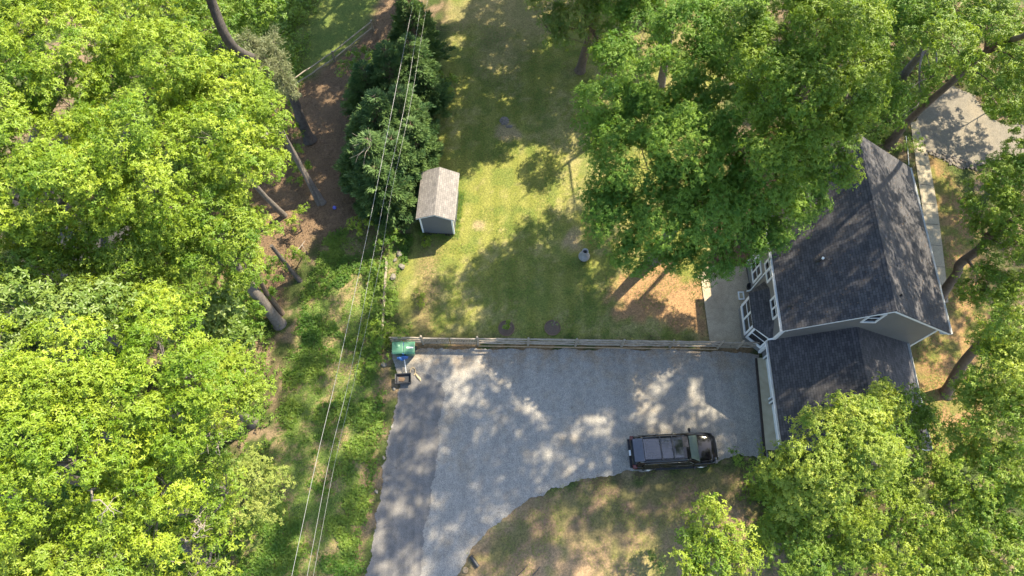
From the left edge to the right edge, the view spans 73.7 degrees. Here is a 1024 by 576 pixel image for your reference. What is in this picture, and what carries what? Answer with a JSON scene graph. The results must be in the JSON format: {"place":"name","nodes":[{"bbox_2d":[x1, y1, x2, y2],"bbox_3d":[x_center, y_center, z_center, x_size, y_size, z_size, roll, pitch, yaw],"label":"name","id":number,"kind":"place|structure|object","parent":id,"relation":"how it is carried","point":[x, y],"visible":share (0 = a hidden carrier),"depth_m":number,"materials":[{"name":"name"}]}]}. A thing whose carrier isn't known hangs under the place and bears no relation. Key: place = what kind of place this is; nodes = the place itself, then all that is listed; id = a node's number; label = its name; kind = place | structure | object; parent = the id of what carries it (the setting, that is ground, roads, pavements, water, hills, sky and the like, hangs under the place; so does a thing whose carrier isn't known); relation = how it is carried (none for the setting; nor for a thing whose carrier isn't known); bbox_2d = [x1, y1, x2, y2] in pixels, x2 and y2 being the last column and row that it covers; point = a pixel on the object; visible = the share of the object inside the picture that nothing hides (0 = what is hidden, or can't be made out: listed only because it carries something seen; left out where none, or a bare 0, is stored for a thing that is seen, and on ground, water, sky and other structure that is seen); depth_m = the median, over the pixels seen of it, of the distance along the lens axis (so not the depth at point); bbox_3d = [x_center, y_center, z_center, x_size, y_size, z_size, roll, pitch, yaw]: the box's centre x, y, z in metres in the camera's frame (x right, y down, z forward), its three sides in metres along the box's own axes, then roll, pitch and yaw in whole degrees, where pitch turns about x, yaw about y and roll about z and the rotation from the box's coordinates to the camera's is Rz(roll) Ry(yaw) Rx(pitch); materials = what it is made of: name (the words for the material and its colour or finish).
{"place":"outdoors","nodes":[
{"label":"outdoors","id":0,"kind":"place"},
{"bbox_2d":[292,0,413,573],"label":"power cable","id":1,"kind":"object","parent":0,"point":[353,298],"visible":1,"depth_m":34.91,"materials":[{"name":"rubber"}]},
{"bbox_2d":[307,1,421,574],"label":"power cable","id":2,"kind":"object","parent":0,"point":[363,306],"visible":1,"depth_m":34.62,"materials":[{"name":"rubber"}]},
{"bbox_2d":[0,0,1023,575],"bbox_3d":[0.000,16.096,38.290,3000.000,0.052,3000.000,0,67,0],"label":"ground","id":3,"kind":"structure","parent":0,"point":[502,196],"depth_m":45.23,"materials":[{"name":"green plant"}]},
{"bbox_2d":[0,130,85,341],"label":"broadleaf tree","id":4,"kind":"object","parent":3,"relation":"on","point":[13,204],"visible":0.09,"depth_m":30.50,"materials":[{"name":"green plant"}]},
{"bbox_2d":[0,2,112,191],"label":"broadleaf tree","id":5,"kind":"object","parent":3,"relation":"on","point":[60,134],"visible":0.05,"depth_m":32.83,"materials":[{"name":"green plant"}]},
{"bbox_2d":[0,0,127,220],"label":"broadleaf tree","id":6,"kind":"object","parent":3,"relation":"on","point":[32,66],"visible":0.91,"depth_m":27.80,"materials":[{"name":"green plant"}]},
{"bbox_2d":[0,310,131,443],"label":"broadleaf tree","id":7,"kind":"object","parent":3,"relation":"on","point":[75,379],"visible":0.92,"depth_m":23.62,"materials":[{"name":"green plant"}]},
{"bbox_2d":[0,100,132,286],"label":"broadleaf tree","id":8,"kind":"object","parent":3,"relation":"on","point":[31,164],"visible":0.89,"depth_m":26.19,"materials":[{"name":"green plant"}]},
{"bbox_2d":[0,500,145,575],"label":"broadleaf tree","id":9,"kind":"object","parent":3,"relation":"on","point":[37,562],"visible":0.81,"depth_m":24.26,"materials":[{"name":"green plant"}]},
{"bbox_2d":[0,266,154,400],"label":"broadleaf tree","id":10,"kind":"object","parent":3,"relation":"on","point":[86,298],"visible":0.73,"depth_m":26.47,"materials":[{"name":"green plant"}]},
{"bbox_2d":[0,391,155,553],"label":"broadleaf tree","id":11,"kind":"object","parent":3,"relation":"on","point":[40,480],"visible":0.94,"depth_m":22.75,"materials":[{"name":"green plant"}]},
{"bbox_2d":[50,221,130,289],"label":"outbuilding","id":12,"kind":"structure","parent":3,"relation":"on","point":[102,240],"depth_m":43.16,"materials":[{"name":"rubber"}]},
{"bbox_2d":[0,200,211,349],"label":"broadleaf tree","id":13,"kind":"object","parent":3,"relation":"on","point":[55,256],"visible":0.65,"depth_m":28.97,"materials":[{"name":"green plant"}]},
{"bbox_2d":[44,0,216,208],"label":"broadleaf tree","id":14,"kind":"object","parent":3,"relation":"on","point":[154,73],"visible":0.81,"depth_m":29.40,"materials":[{"name":"green plant"}]},
{"bbox_2d":[62,86,206,314],"bbox_3d":[-17.238,-1.902,34.941,8.668,20.276,5.694,0,67,0],"label":"broadleaf tree","id":15,"kind":"object","parent":3,"relation":"on","point":[124,176],"visible":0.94,"depth_m":27.31,"materials":[{"name":"green plant"}]},
{"bbox_2d":[57,437,217,564],"bbox_3d":[-14.984,10.495,31.562,7.864,16.896,4.468,0,67,0],"label":"broadleaf tree","id":16,"kind":"object","parent":3,"relation":"on","point":[151,506],"visible":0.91,"depth_m":24.72,"materials":[{"name":"green plant"}]},
{"bbox_2d":[0,0,322,575],"bbox_3d":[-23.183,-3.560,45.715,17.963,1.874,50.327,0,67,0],"label":"broadleaf trees","id":17,"kind":"object","parent":3,"relation":"on","point":[255,29],"visible":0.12,"depth_m":43.71,"materials":[{"name":"green plant"}]},
{"bbox_2d":[83,280,246,468],"bbox_3d":[-13.671,5.840,32.489,7.624,18.794,5.419,38,72,15],"label":"broadleaf tree","id":18,"kind":"object","parent":3,"relation":"on","point":[191,401],"visible":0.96,"depth_m":24.70,"materials":[{"name":"green plant"}]},
{"bbox_2d":[120,500,253,575],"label":"broadleaf tree","id":19,"kind":"object","parent":3,"relation":"on","point":[192,550],"visible":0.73,"depth_m":31.64,"materials":[{"name":"green plant"}]},
{"bbox_2d":[124,167,286,330],"bbox_3d":[-14.342,0.124,36.253,7.335,16.554,5.632,0,67,0],"label":"broadleaf tree","id":20,"kind":"object","parent":3,"relation":"on","point":[196,256],"visible":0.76,"depth_m":29.77,"materials":[{"name":"green plant"}]},
{"bbox_2d":[126,0,287,95],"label":"broadleaf tree","id":21,"kind":"object","parent":3,"relation":"on","point":[194,17],"visible":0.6,"depth_m":41.90,"materials":[{"name":"green plant"}]},
{"bbox_2d":[162,432,252,543],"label":"broadleaf tree","id":22,"kind":"object","parent":3,"relation":"on","point":[213,487],"visible":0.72,"depth_m":31.64,"materials":[{"name":"green plant"}]},
{"bbox_2d":[167,282,263,359],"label":"broadleaf tree","id":23,"kind":"object","parent":3,"relation":"on","point":[228,315],"visible":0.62,"depth_m":34.61,"materials":[{"name":"green plant"}]},
{"bbox_2d":[175,331,276,455],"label":"broadleaf tree","id":24,"kind":"object","parent":3,"relation":"on","point":[241,361],"visible":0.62,"depth_m":29.25,"materials":[{"name":"green plant"}]},
{"bbox_2d":[147,48,326,207],"bbox_3d":[-13.740,-5.919,37.544,5.944,18.858,10.647,-32,71,-13],"label":"broadleaf tree","id":25,"kind":"object","parent":3,"relation":"on","point":[255,152],"visible":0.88,"depth_m":30.02,"materials":[{"name":"green plant"}]},
{"bbox_2d":[195,212,284,315],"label":"slender tree","id":26,"kind":"object","parent":3,"relation":"on","point":[277,307],"visible":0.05,"depth_m":42.38,"materials":[{"name":"brown plant"}]},
{"bbox_2d":[197,137,287,218],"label":"slender tree","id":27,"kind":"object","parent":3,"relation":"on","point":[274,205],"visible":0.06,"depth_m":44.41,"materials":[{"name":"brown plant"}]},
{"bbox_2d":[226,254,287,338],"bbox_3d":[-15.763,1.019,42.862,2.238,3.307,6.719,16,68,6],"label":"shrub","id":28,"kind":"object","parent":3,"relation":"on","point":[260,311],"visible":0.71,"depth_m":42.31,"materials":[{"name":"green plant"}]},
{"bbox_2d":[220,442,298,526],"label":"broadleaf tree","id":29,"kind":"object","parent":3,"relation":"on","point":[265,488],"visible":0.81,"depth_m":34.76,"materials":[{"name":"green plant"}]},
{"bbox_2d":[206,0,316,145],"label":"pine tree","id":30,"kind":"object","parent":3,"relation":"on","point":[257,45],"visible":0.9,"depth_m":40.89,"materials":[{"name":"green plant"}]},
{"bbox_2d":[233,210,302,282],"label":"slender tree","id":31,"kind":"object","parent":3,"relation":"on","point":[296,276],"visible":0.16,"depth_m":42.36,"materials":[{"name":"brown plant"}]},
{"bbox_2d":[224,64,319,205],"bbox_3d":[-15.163,-9.428,43.426,3.020,10.545,4.348,-9,67,-4],"label":"slender tree","id":32,"kind":"object","parent":3,"relation":"on","point":[294,153],"visible":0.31,"depth_m":40.06,"materials":[{"name":"brown plant"}]},
{"bbox_2d":[280,93,305,138],"bbox_3d":[-15.926,-11.998,48.898,1.809,2.289,3.837,-20,69,-8],"label":"shrub","id":33,"kind":"object","parent":3,"relation":"on","point":[296,125],"visible":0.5,"depth_m":48.29,"materials":[{"name":"green plant"}]},
{"bbox_2d":[284,202,310,232],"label":"shrub","id":34,"kind":"object","parent":3,"relation":"on","point":[293,218],"visible":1,"depth_m":45.49,"materials":[{"name":"green plant"}]},
{"bbox_2d":[284,245,310,264],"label":"shrub","id":35,"kind":"object","parent":3,"relation":"on","point":[294,252],"visible":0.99,"depth_m":44.30,"materials":[{"name":"green plant"}]},
{"bbox_2d":[286,143,311,186],"bbox_3d":[-14.781,-8.442,47.663,1.924,1.779,3.264,-9,67,-4],"label":"shrub","id":36,"kind":"object","parent":3,"relation":"on","point":[293,163],"visible":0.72,"depth_m":47.12,"materials":[{"name":"green plant"}]},
{"bbox_2d":[229,225,414,575],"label":"weeds","id":37,"kind":"object","parent":3,"relation":"on","point":[319,363],"visible":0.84,"depth_m":41.61,"materials":[{"name":"green plant"}]},
{"bbox_2d":[246,5,403,399],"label":"leaf litter","id":38,"kind":"object","parent":3,"relation":"on","point":[321,181],"visible":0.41,"depth_m":47.98,"materials":[{"name":"brown plant"}]},
{"bbox_2d":[292,20,374,88],"bbox_3d":[-13.477,-17.737,51.931,0.315,1.200,7.900,42,73,16],"label":"rail fence","id":39,"kind":"object","parent":3,"relation":"on","point":[332,52],"visible":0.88,"depth_m":51.82,"materials":[{"name":"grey wood"}]},
{"bbox_2d":[332,140,355,193],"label":"cedar tree","id":40,"kind":"object","parent":3,"relation":"on","point":[343,165],"visible":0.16,"depth_m":44.68,"materials":[{"name":"green plant"}]},
{"bbox_2d":[334,44,372,90],"bbox_3d":[-10.775,-14.796,48.911,3.515,4.493,3.981,0,67,0],"label":"shrub","id":41,"kind":"object","parent":3,"relation":"on","point":[366,53],"visible":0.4,"depth_m":47.98,"materials":[{"name":"green plant"}]},
{"bbox_2d":[340,110,379,153],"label":"cedar tree","id":42,"kind":"object","parent":3,"relation":"on","point":[353,126],"visible":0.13,"depth_m":44.43,"materials":[{"name":"green plant"}]},
{"bbox_2d":[339,59,386,121],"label":"cedar tree","id":43,"kind":"object","parent":3,"relation":"on","point":[356,83],"visible":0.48,"depth_m":45.66,"materials":[{"name":"green plant"}]},
{"bbox_2d":[346,206,396,236],"bbox_3d":[-9.280,-4.488,45.720,3.700,2.346,2.039,-19,69,-8],"label":"shrub","id":44,"kind":"object","parent":3,"relation":"on","point":[358,223],"visible":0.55,"depth_m":44.94,"materials":[{"name":"green plant"}]},
{"bbox_2d":[365,337,391,371],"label":"shrub","id":45,"kind":"object","parent":3,"relation":"on","point":[374,364],"visible":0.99,"depth_m":42.13,"materials":[{"name":"green plant"}]},
{"bbox_2d":[340,128,419,214],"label":"cedar tree","id":46,"kind":"object","parent":3,"relation":"on","point":[376,148],"visible":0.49,"depth_m":42.31,"materials":[{"name":"green plant"}]},
{"bbox_2d":[364,278,399,331],"bbox_3d":[-8.159,1.134,43.831,2.126,1.434,3.578,24,69,10],"label":"shrub","id":47,"kind":"object","parent":3,"relation":"on","point":[375,308],"visible":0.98,"depth_m":43.38,"materials":[{"name":"green plant"}]},
{"bbox_2d":[349,156,418,236],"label":"cedar tree","id":48,"kind":"object","parent":3,"relation":"on","point":[399,194],"visible":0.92,"depth_m":43.54,"materials":[{"name":"green plant"}]},
{"bbox_2d":[366,216,405,278],"bbox_3d":[-8.299,-2.674,45.271,2.482,1.736,4.580,0,67,0],"label":"shrub","id":49,"kind":"object","parent":3,"relation":"on","point":[380,242],"visible":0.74,"depth_m":44.89,"materials":[{"name":"green plant"}]},
{"bbox_2d":[344,86,428,154],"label":"cedar tree","id":50,"kind":"object","parent":3,"relation":"on","point":[374,101],"visible":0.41,"depth_m":42.94,"materials":[{"name":"green plant"}]},
{"bbox_2d":[361,318,412,344],"bbox_3d":[-7.877,2.925,42.872,3.154,1.804,1.807,7,67,3],"label":"shrub","id":51,"kind":"object","parent":3,"relation":"on","point":[388,330],"visible":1,"depth_m":42.53,"materials":[{"name":"green plant"}]},
{"bbox_2d":[361,40,430,111],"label":"cedar tree","id":52,"kind":"object","parent":3,"relation":"on","point":[386,54],"visible":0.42,"depth_m":44.72,"materials":[{"name":"green plant"}]},
{"bbox_2d":[392,340,402,355],"bbox_3d":[-7.103,3.828,42.818,0.690,1.082,0.888,-3,67,-1],"label":"wheeled bin","id":53,"kind":"object","parent":3,"relation":"on","point":[397,347],"visible":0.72,"depth_m":42.34,"materials":[{"name":"green plastic"}]},
{"bbox_2d":[365,370,444,575],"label":"asphalt lane","id":54,"kind":"structure","parent":3,"relation":"on","point":[408,474],"depth_m":40.26,"materials":[{"name":"asphalt"}]},
{"bbox_2d":[395,359,410,383],"bbox_3d":[-6.776,5.137,42.509,1.016,0.637,1.698,-4,67,-2],"label":"garden cart","id":55,"kind":"object","parent":54,"relation":"on","point":[401,378],"visible":1,"depth_m":42.37,"materials":[{"name":"black plastic"}]},
{"bbox_2d":[381,127,432,195],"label":"cedar tree","id":56,"kind":"object","parent":3,"relation":"on","point":[413,156],"visible":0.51,"depth_m":43.68,"materials":[{"name":"green plant"}]},
{"bbox_2d":[375,83,441,159],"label":"cedar tree","id":57,"kind":"object","parent":3,"relation":"on","point":[416,106],"visible":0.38,"depth_m":44.30,"materials":[{"name":"green plant"}]},
{"bbox_2d":[403,340,416,355],"bbox_3d":[-6.380,3.850,42.820,0.690,1.061,0.888,0,67,0],"label":"wheeled bin","id":58,"kind":"object","parent":3,"relation":"on","point":[410,348],"visible":1,"depth_m":42.35,"materials":[{"name":"green plastic"}]},
{"bbox_2d":[388,31,450,115],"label":"cedar tree","id":59,"kind":"object","parent":3,"relation":"on","point":[421,53],"visible":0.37,"depth_m":45.62,"materials":[{"name":"green plant"}]},
{"bbox_2d":[385,0,456,76],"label":"cedar tree","id":60,"kind":"object","parent":3,"relation":"on","point":[401,18],"visible":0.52,"depth_m":47.49,"materials":[{"name":"green plant"}]},
{"bbox_2d":[399,115,444,169],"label":"cedar tree","id":61,"kind":"object","parent":3,"relation":"on","point":[425,137],"visible":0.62,"depth_m":44.90,"materials":[{"name":"green plant"}]},
{"bbox_2d":[411,62,455,123],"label":"cedar tree","id":62,"kind":"object","parent":3,"relation":"on","point":[439,95],"visible":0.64,"depth_m":47.23,"materials":[{"name":"green plant"}]},
{"bbox_2d":[416,167,459,235],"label":"shed","id":63,"kind":"structure","parent":3,"relation":"on","point":[437,208],"depth_m":44.83,"materials":[{"name":"grey"}]},
{"bbox_2d":[416,190,463,239],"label":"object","id":64,"kind":"object","parent":3,"relation":"on","point":[457,220],"visible":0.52,"depth_m":46.60,"materials":[{"name":"green plant"}]},
{"bbox_2d":[498,320,514,335],"bbox_3d":[-0.362,2.585,43.925,1.060,0.110,1.054,0,67,0],"label":"planting ring","id":65,"kind":"object","parent":3,"relation":"on","point":[506,332],"visible":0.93,"depth_m":43.85,"materials":[{"name":"soil"}]},
{"bbox_2d":[544,320,560,335],"bbox_3d":[2.604,2.553,43.939,1.060,0.110,1.054,0,67,0],"label":"planting ring","id":66,"kind":"object","parent":3,"relation":"on","point":[549,328],"visible":1,"depth_m":43.90,"materials":[{"name":"soil"}]},
{"bbox_2d":[415,23,711,338],"bbox_3d":[3.850,-8.770,48.695,20.390,0.165,26.201,0,67,0],"label":"lawn clover","id":67,"kind":"object","parent":3,"relation":"on","point":[530,211],"visible":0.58,"depth_m":46.48,"materials":[{"name":"green plant"}]},
{"bbox_2d":[524,0,606,74],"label":"broadleaf tree","id":68,"kind":"object","parent":3,"relation":"on","point":[592,23],"visible":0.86,"depth_m":45.58,"materials":[{"name":"green plant"}]},
{"bbox_2d":[419,25,726,337],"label":"lawn leaves","id":69,"kind":"object","parent":3,"relation":"on","point":[571,252],"visible":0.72,"depth_m":44.60,"materials":[{"name":"plant"}]},
{"bbox_2d":[389,335,759,349],"bbox_3d":[3.841,3.445,42.838,23.035,1.551,0.227,1,67,0],"label":"split rail fence","id":70,"kind":"object","parent":3,"relation":"on","point":[716,344],"visible":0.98,"depth_m":42.79,"materials":[{"name":"brown wood"}]},
{"bbox_2d":[462,459,795,575],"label":"verge grass","id":71,"kind":"structure","parent":3,"relation":"on","point":[623,523],"depth_m":39.38,"materials":[{"name":"plant"}]},
{"bbox_2d":[647,548,667,575],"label":"shrub","id":72,"kind":"object","parent":3,"relation":"on","point":[652,556],"visible":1,"depth_m":37.51,"materials":[{"name":"green plant"}]},
{"bbox_2d":[543,0,777,96],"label":"broadleaf tree","id":73,"kind":"object","parent":3,"relation":"on","point":[663,25],"visible":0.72,"depth_m":37.80,"materials":[{"name":"green plant"}]},
{"bbox_2d":[569,41,834,287],"bbox_3d":[10.458,-5.726,39.787,14.468,14.398,13.143,0,67,0],"label":"broadleaf tree","id":74,"kind":"object","parent":3,"relation":"on","point":[730,202],"visible":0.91,"depth_m":35.84,"materials":[{"name":"green plant"}]},
{"bbox_2d":[668,492,765,575],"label":"broadleaf tree","id":75,"kind":"object","parent":3,"relation":"on","point":[727,549],"visible":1,"depth_m":33.69,"materials":[{"name":"green plant"}]},
{"bbox_2d":[727,446,746,466],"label":"shrub","id":76,"kind":"object","parent":3,"relation":"on","point":[735,458],"visible":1,"depth_m":40.20,"materials":[{"name":"green plant"}]},
{"bbox_2d":[757,358,776,449],"bbox_3d":[15.570,7.070,42.018,0.740,0.150,5.730,1,67,0],"label":"apron","id":77,"kind":"object","parent":3,"relation":"on","point":[769,426],"visible":0.92,"depth_m":41.83,"materials":[{"name":"beige concrete"}]},
{"bbox_2d":[694,0,898,193],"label":"broadleaf tree","id":78,"kind":"object","parent":3,"relation":"on","point":[793,63],"visible":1,"depth_m":31.58,"materials":[{"name":"green plant"}]},
{"bbox_2d":[741,500,876,575],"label":"broadleaf tree","id":79,"kind":"object","parent":3,"relation":"on","point":[807,547],"visible":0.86,"depth_m":34.15,"materials":[{"name":"green plant"}]},
{"bbox_2d":[742,371,912,531],"bbox_3d":[16.535,8.977,35.911,9.132,10.081,5.781,-24,69,-10],"label":"broadleaf tree","id":80,"kind":"object","parent":3,"relation":"on","point":[813,488],"visible":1,"depth_m":32.60,"materials":[{"name":"green plant"}]},
{"bbox_2d":[738,133,952,450],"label":"house","id":81,"kind":"structure","parent":3,"relation":"on","point":[846,296],"depth_m":38.65,"materials":[{"name":"grey"}]},
{"bbox_2d":[751,254,761,283],"bbox_3d":[15.645,-1.243,43.750,0.069,1.620,1.420,1,67,0],"label":"window","id":82,"kind":"structure","parent":81,"relation":"in","point":[756,271],"depth_m":43.73,"materials":[{"name":"white glass"}]},
{"bbox_2d":[860,314,887,322],"bbox_3d":[19.637,1.652,37.088,0.860,1.320,0.069,1,67,0],"label":"window","id":83,"kind":"structure","parent":81,"relation":"in","point":[874,319],"depth_m":37.19,"materials":[{"name":"white glass"}]},
{"bbox_2d":[736,432,1023,575],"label":"undergrowth","id":84,"kind":"object","parent":3,"relation":"on","point":[761,494],"visible":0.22,"depth_m":39.33,"materials":[{"name":"green plant"}]},
{"bbox_2d":[843,0,952,133],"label":"broadleaf tree","id":85,"kind":"object","parent":3,"relation":"on","point":[898,85],"visible":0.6,"depth_m":43.48,"materials":[{"name":"green plant"}]},
{"bbox_2d":[855,382,946,517],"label":"broadleaf tree","id":86,"kind":"object","parent":3,"relation":"on","point":[911,431],"visible":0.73,"depth_m":34.37,"materials":[{"name":"green plant"}]},
{"bbox_2d":[789,0,1023,153],"bbox_3d":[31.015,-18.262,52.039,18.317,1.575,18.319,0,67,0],"label":"tree","id":87,"kind":"object","parent":3,"relation":"on","point":[915,88],"visible":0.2,"depth_m":51.32,"materials":[{"name":"green plant"}]},
{"bbox_2d":[836,485,977,575],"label":"broadleaf tree","id":88,"kind":"object","parent":3,"relation":"on","point":[925,538],"visible":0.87,"depth_m":32.77,"materials":[{"name":"green plant"}]},
{"bbox_2d":[911,121,947,302],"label":"walkway","id":89,"kind":"structure","parent":3,"relation":"on","point":[928,198],"depth_m":47.50,"materials":[{"name":"concrete"}]},
{"bbox_2d":[873,134,1020,463],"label":"grass","id":90,"kind":"structure","parent":3,"relation":"on","point":[951,300],"depth_m":44.29,"materials":[{"name":"green plant"}]},
{"bbox_2d":[924,150,979,170],"bbox_3d":[31.461,-9.140,48.836,3.841,0.174,0.958,19,69,8],"label":"stone edging","id":91,"kind":"object","parent":3,"relation":"on","point":[960,161],"visible":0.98,"depth_m":48.78,"materials":[{"name":"grey stone"}]},
{"bbox_2d":[883,0,1023,149],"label":"broadleaf tree","id":92,"kind":"object","parent":3,"relation":"on","point":[961,61],"visible":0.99,"depth_m":39.48,"materials":[{"name":"green plant"}]},
{"bbox_2d":[896,433,1023,566],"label":"broadleaf tree","id":93,"kind":"object","parent":3,"relation":"on","point":[959,490],"visible":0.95,"depth_m":31.71,"materials":[{"name":"green plant"}]},
{"bbox_2d":[898,514,1023,575],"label":"broadleaf tree","id":94,"kind":"object","parent":3,"relation":"on","point":[985,566],"visible":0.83,"depth_m":31.23,"materials":[{"name":"green plant"}]},
{"bbox_2d":[932,297,1023,467],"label":"broadleaf tree","id":95,"kind":"object","parent":3,"relation":"on","point":[996,397],"visible":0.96,"depth_m":32.10,"materials":[{"name":"green plant"}]},
{"bbox_2d":[941,146,1023,324],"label":"broadleaf tree","id":96,"kind":"object","parent":3,"relation":"on","point":[1008,199],"visible":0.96,"depth_m":38.40,"materials":[{"name":"green plant"}]},
{"bbox_2d":[949,46,1023,134],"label":"broadleaf tree","id":97,"kind":"object","parent":3,"relation":"on","point":[1004,122],"visible":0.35,"depth_m":47.17,"materials":[{"name":"green plant"}]},
{"bbox_2d":[989,108,1023,193],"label":"shrub","id":98,"kind":"object","parent":3,"relation":"on","point":[1020,121],"visible":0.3,"depth_m":45.43,"materials":[{"name":"green plant"}]},
{"bbox_2d":[374,347,767,575],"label":"driveway","id":99,"kind":"structure","parent":0,"point":[492,461],"depth_m":41.72,"materials":[{"name":"grey asphalt"}]},
{"bbox_2d":[627,428,718,470],"bbox_3d":[9.487,9.492,39.996,5.245,1.901,2.406,-3,67,-1],"label":"parked car","id":100,"kind":"object","parent":99,"relation":"on","point":[688,450],"visible":1,"depth_m":39.38,"materials":[{"name":"black paint"}]},
{"bbox_2d":[755,358,767,469],"bbox_3d":[15.230,7.646,41.749,0.120,0.140,6.954,3,67,1],"label":"timber edging","id":101,"kind":"object","parent":99,"relation":"on","point":[760,403],"visible":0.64,"depth_m":41.87,"materials":[{"name":"wood"}]},
{"bbox_2d":[701,266,749,341],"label":"patio","id":102,"kind":"structure","parent":0,"point":[722,302],"depth_m":44.52,"materials":[{"name":"concrete"}]},
{"bbox_2d":[916,86,1023,168],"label":"gravel path","id":103,"kind":"structure","parent":0,"point":[957,123],"depth_m":49.85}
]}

